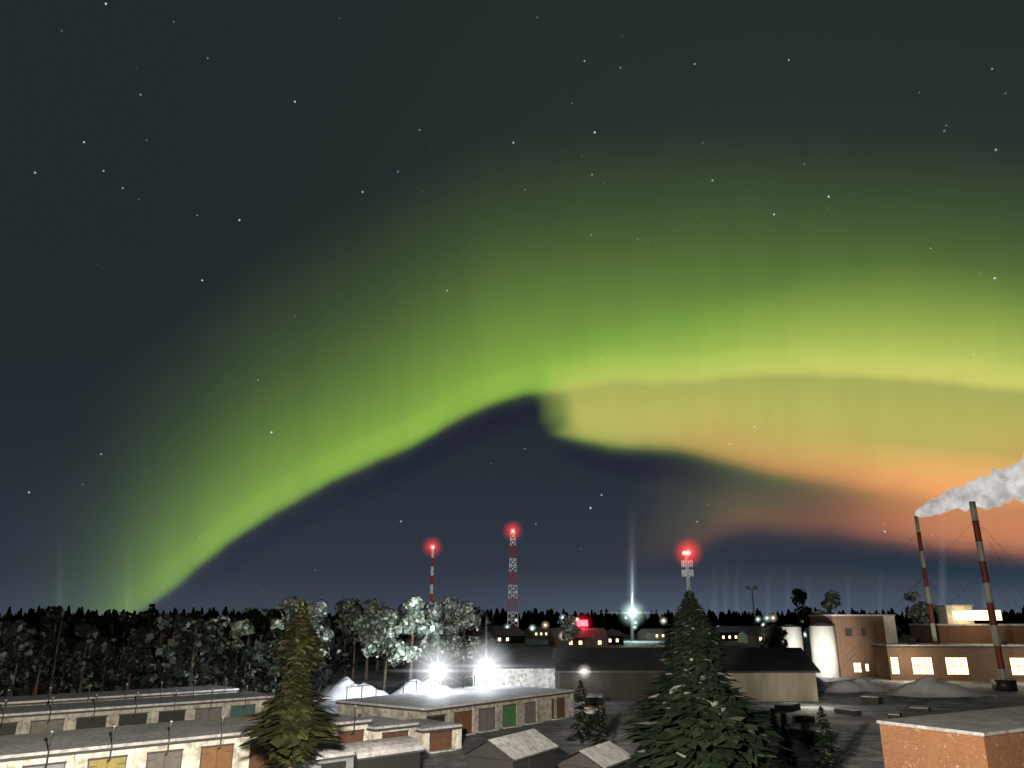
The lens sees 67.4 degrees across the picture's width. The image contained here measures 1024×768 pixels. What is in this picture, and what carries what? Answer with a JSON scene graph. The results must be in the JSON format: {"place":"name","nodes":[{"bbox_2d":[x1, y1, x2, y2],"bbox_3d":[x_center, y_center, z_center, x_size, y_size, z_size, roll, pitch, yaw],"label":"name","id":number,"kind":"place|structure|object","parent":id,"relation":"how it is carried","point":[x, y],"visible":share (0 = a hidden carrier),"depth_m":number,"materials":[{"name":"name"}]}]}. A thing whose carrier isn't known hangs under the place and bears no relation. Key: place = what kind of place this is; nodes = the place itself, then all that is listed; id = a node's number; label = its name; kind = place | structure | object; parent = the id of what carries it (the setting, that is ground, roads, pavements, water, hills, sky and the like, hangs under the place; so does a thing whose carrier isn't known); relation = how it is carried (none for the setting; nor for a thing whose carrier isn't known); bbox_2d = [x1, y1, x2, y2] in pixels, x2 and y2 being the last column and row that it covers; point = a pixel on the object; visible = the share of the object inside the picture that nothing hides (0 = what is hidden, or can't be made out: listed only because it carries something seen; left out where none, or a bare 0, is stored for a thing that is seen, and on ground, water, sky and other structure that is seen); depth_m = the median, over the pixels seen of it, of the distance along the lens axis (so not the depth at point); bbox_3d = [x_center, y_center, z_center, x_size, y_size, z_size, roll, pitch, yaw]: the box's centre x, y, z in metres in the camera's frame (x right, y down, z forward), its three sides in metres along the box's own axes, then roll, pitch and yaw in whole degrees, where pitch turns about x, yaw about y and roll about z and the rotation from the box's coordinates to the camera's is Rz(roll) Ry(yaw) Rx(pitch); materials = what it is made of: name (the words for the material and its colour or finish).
{"place":"outdoors","nodes":[
{"label":"outdoors","id":0,"kind":"place"},
{"bbox_2d":[0,633,1023,767],"bbox_3d":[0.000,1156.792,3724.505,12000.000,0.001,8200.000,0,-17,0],"label":"ground","id":1,"kind":"structure","parent":0,"point":[857,739],"depth_m":95.62,"materials":[{"name":"white snow"}]},
{"bbox_2d":[0,678,238,706],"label":"garage row","id":2,"kind":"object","parent":1,"relation":"on","point":[89,696],"visible":0.41,"depth_m":81.83,"materials":[{"name":"concrete"}]},
{"bbox_2d":[0,684,279,735],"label":"garage row","id":3,"kind":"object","parent":1,"relation":"on","point":[15,720],"visible":0.62,"depth_m":72.61,"materials":[{"name":"concrete"}]},
{"bbox_2d":[0,609,290,696],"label":"forest","id":4,"kind":"object","parent":1,"relation":"on","point":[183,667],"visible":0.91,"depth_m":98.88,"materials":[{"name":"green plant"}]},
{"bbox_2d":[0,705,371,767],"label":"garage row","id":5,"kind":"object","parent":1,"relation":"on","point":[208,743],"visible":0.61,"depth_m":52.65,"materials":[{"name":"grey concrete"}]},
{"bbox_2d":[0,603,404,694],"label":"forest","id":6,"kind":"object","parent":1,"relation":"on","point":[51,619],"visible":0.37,"depth_m":135.04,"materials":[{"name":"green plant"}]},
{"bbox_2d":[238,602,342,767],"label":"spruce tree","id":7,"kind":"object","parent":1,"relation":"on","point":[295,725],"visible":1,"depth_m":45.69,"materials":[{"name":"green plant"}]},
{"bbox_2d":[294,743,355,767],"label":"garage","id":8,"kind":"structure","parent":1,"relation":"on","point":[335,756],"depth_m":49.98,"materials":[{"name":"grey"}]},
{"bbox_2d":[314,676,388,700],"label":"snow pile","id":9,"kind":"object","parent":1,"relation":"on","point":[337,690],"visible":0.69,"depth_m":106.93,"materials":[{"name":"white snow"}]},
{"bbox_2d":[234,598,497,662],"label":"trees","id":10,"kind":"object","parent":1,"relation":"on","point":[475,632],"visible":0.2,"depth_m":223.51,"materials":[{"name":"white plant"}]},
{"bbox_2d":[345,736,423,767],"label":"garage","id":11,"kind":"structure","parent":1,"relation":"on","point":[399,752],"depth_m":52.40,"materials":[{"name":"grey"}]},
{"bbox_2d":[197,595,582,691],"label":"trees","id":12,"kind":"object","parent":1,"relation":"on","point":[428,639],"visible":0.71,"depth_m":141.00,"materials":[{"name":"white plant"}]},
{"bbox_2d":[361,716,419,739],"bbox_3d":[-11.476,29.653,64.657,4.600,2.340,6.600,15,-23,-41],"label":"garage annex","id":13,"kind":"object","parent":1,"relation":"on","point":[380,727],"visible":0.34,"depth_m":63.08,"materials":[{"name":"grey"}]},
{"bbox_2d":[346,663,488,698],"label":"flood masts and fence","id":14,"kind":"object","parent":1,"relation":"on","point":[403,682],"visible":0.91,"depth_m":87.00,"materials":[{"name":"grey metal"}]},
{"bbox_2d":[390,678,450,694],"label":"snow pile","id":15,"kind":"object","parent":1,"relation":"on","point":[409,687],"visible":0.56,"depth_m":110.10,"materials":[{"name":"white snow"}]},
{"bbox_2d":[430,546,433,603],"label":"radio mast","id":16,"kind":"object","parent":1,"relation":"on","point":[432,570],"visible":0.67,"depth_m":434.53,"materials":[{"name":"red"}]},
{"bbox_2d":[408,718,462,753],"bbox_3d":[-7.761,30.440,66.537,4.400,1.940,6.100,15,-23,-41],"label":"garage annex","id":17,"kind":"object","parent":1,"relation":"on","point":[435,736],"visible":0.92,"depth_m":64.84,"materials":[{"name":"grey concrete"}]},
{"bbox_2d":[335,684,574,735],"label":"garage block","id":18,"kind":"structure","parent":1,"relation":"on","point":[472,710],"depth_m":78.29,"materials":[{"name":"concrete"}]},
{"bbox_2d":[462,729,558,767],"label":"shed","id":19,"kind":"structure","parent":1,"relation":"on","point":[532,748],"depth_m":50.86,"materials":[{"name":"grey"}]},
{"bbox_2d":[0,605,1023,634],"bbox_3d":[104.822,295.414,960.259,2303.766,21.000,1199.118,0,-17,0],"label":"forest","id":20,"kind":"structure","parent":1,"relation":"on","point":[634,623],"depth_m":664.49,"materials":[{"name":"black plant"}]},
{"bbox_2d":[507,530,517,627],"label":"lattice tower","id":21,"kind":"structure","parent":1,"relation":"on","point":[510,565],"depth_m":435.50,"materials":[{"name":"red metal"}]},
{"bbox_2d":[470,647,588,687],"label":"hall building","id":22,"kind":"structure","parent":1,"relation":"on","point":[522,666],"depth_m":119.77,"materials":[{"name":"concrete"}]},
{"bbox_2d":[565,680,594,742],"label":"spruce","id":23,"kind":"object","parent":1,"relation":"on","point":[579,715],"visible":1,"depth_m":69.43,"materials":[{"name":"green plant"}]},
{"bbox_2d":[556,741,630,767],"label":"shed","id":24,"kind":"structure","parent":1,"relation":"on","point":[608,754],"depth_m":48.46,"materials":[{"name":"grey"}]},
{"bbox_2d":[587,698,616,746],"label":"spruce","id":25,"kind":"object","parent":1,"relation":"on","point":[599,736],"visible":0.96,"depth_m":66.72,"materials":[{"name":"green plant"}]},
{"bbox_2d":[681,551,693,590],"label":"cell tower","id":26,"kind":"structure","parent":1,"relation":"on","point":[686,572],"depth_m":284.59,"materials":[{"name":"grey metal"}]},
{"bbox_2d":[618,587,791,767],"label":"spruce","id":27,"kind":"object","parent":1,"relation":"on","point":[696,714],"visible":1,"depth_m":44.68,"materials":[{"name":"green plant"}]},
{"bbox_2d":[746,586,757,647],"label":"yard lamp post","id":28,"kind":"object","parent":1,"relation":"on","point":[751,589],"visible":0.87,"depth_m":183.72,"materials":[{"name":"grey metal"}]},
{"bbox_2d":[755,755,771,767],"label":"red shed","id":29,"kind":"structure","parent":1,"relation":"on","point":[768,765],"depth_m":46.66,"materials":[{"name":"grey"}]},
{"bbox_2d":[767,708,779,732],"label":"spruce","id":30,"kind":"object","parent":1,"relation":"on","point":[774,723],"visible":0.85,"depth_m":75.59,"materials":[{"name":"green plant"}]},
{"bbox_2d":[759,624,788,647],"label":"tree","id":31,"kind":"object","parent":1,"relation":"on","point":[775,634],"visible":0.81,"depth_m":134.85,"materials":[{"name":"green plant"}]},
{"bbox_2d":[641,695,929,742],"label":"concrete blocks","id":32,"kind":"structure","parent":1,"relation":"on","point":[794,706],"depth_m":88.97,"materials":[{"name":"grey concrete"}]},
{"bbox_2d":[775,713,800,765],"bbox_3d":[21.101,27.402,59.232,2.048,3.891,2.189,-15,-23,41],"label":"spruce","id":33,"kind":"object","parent":1,"relation":"on","point":[786,743],"visible":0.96,"depth_m":58.83,"materials":[{"name":"green plant"}]},
{"bbox_2d":[791,588,814,652],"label":"pine tree","id":34,"kind":"object","parent":1,"relation":"on","point":[800,596],"visible":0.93,"depth_m":193.01,"materials":[{"name":"green plant"}]},
{"bbox_2d":[798,715,816,749],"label":"spruce","id":35,"kind":"object","parent":1,"relation":"on","point":[806,728],"visible":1,"depth_m":66.22,"materials":[{"name":"green plant"}]},
{"bbox_2d":[779,623,839,677],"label":"storage tanks","id":36,"kind":"object","parent":1,"relation":"on","point":[824,653],"visible":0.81,"depth_m":149.59,"materials":[{"name":"metal"}]},
{"bbox_2d":[816,677,831,687],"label":"snow pile","id":37,"kind":"object","parent":1,"relation":"on","point":[821,683],"visible":0.16,"depth_m":126.47,"materials":[{"name":"white snow"}]},
{"bbox_2d":[809,589,841,616],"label":"tree","id":38,"kind":"object","parent":1,"relation":"on","point":[829,602],"visible":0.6,"depth_m":176.84,"materials":[{"name":"green plant"}]},
{"bbox_2d":[809,706,844,767],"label":"spruce","id":39,"kind":"object","parent":1,"relation":"on","point":[826,746],"visible":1,"depth_m":55.92,"materials":[{"name":"green plant"}]},
{"bbox_2d":[817,677,889,692],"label":"snow pile","id":40,"kind":"object","parent":1,"relation":"on","point":[860,684],"visible":1,"depth_m":117.96,"materials":[{"name":"white snow"}]},
{"bbox_2d":[808,605,1023,680],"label":"boiler house","id":41,"kind":"structure","parent":1,"relation":"on","point":[958,652],"depth_m":149.13,"materials":[{"name":"brick"}]},
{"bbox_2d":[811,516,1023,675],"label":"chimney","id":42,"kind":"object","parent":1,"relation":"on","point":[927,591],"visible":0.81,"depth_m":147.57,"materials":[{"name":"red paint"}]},
{"bbox_2d":[901,591,935,623],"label":"tree","id":43,"kind":"object","parent":1,"relation":"on","point":[920,610],"visible":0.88,"depth_m":178.09,"materials":[{"name":"green plant"}]},
{"bbox_2d":[832,501,1023,690],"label":"chimney","id":44,"kind":"object","parent":1,"relation":"on","point":[1002,683],"visible":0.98,"depth_m":123.25,"materials":[{"name":"red paint"}]},
{"bbox_2d":[887,676,996,697],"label":"mound","id":45,"kind":"object","parent":1,"relation":"on","point":[926,687],"visible":0.95,"depth_m":111.21,"materials":[{"name":"white snow"}]},
{"bbox_2d":[0,0,1023,620],"label":"sky","id":46,"kind":"structure","parent":0,"point":[307,300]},
{"bbox_2d":[585,694,604,716],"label":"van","id":47,"kind":"object","parent":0,"point":[592,700],"visible":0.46,"depth_m":88.04,"materials":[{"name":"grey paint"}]},
{"bbox_2d":[456,624,901,647],"bbox_3d":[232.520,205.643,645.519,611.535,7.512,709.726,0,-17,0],"label":"village houses","id":48,"kind":"structure","parent":0,"point":[590,637],"depth_m":366.62,"materials":[{"name":"brown"}]},
{"bbox_2d":[577,620,587,625],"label":"red sign","id":49,"kind":"object","parent":48,"relation":"on","point":[582,622],"visible":1,"depth_m":313.90,"materials":[{"name":"red plastic"}]},
{"bbox_2d":[551,648,820,700],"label":"warehouse","id":50,"kind":"structure","parent":0,"point":[763,674],"depth_m":104.97,"materials":[{"name":"grey"}]},
{"bbox_2d":[876,706,1023,767],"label":"brick building","id":51,"kind":"structure","parent":0,"point":[989,738],"depth_m":47.78,"materials":[{"name":"orange brick"}]},
{"bbox_2d":[915,453,1023,516],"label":"smoke plume","id":52,"kind":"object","parent":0,"point":[997,488],"depth_m":148.94,"materials":[{"name":"white"}]}
]}

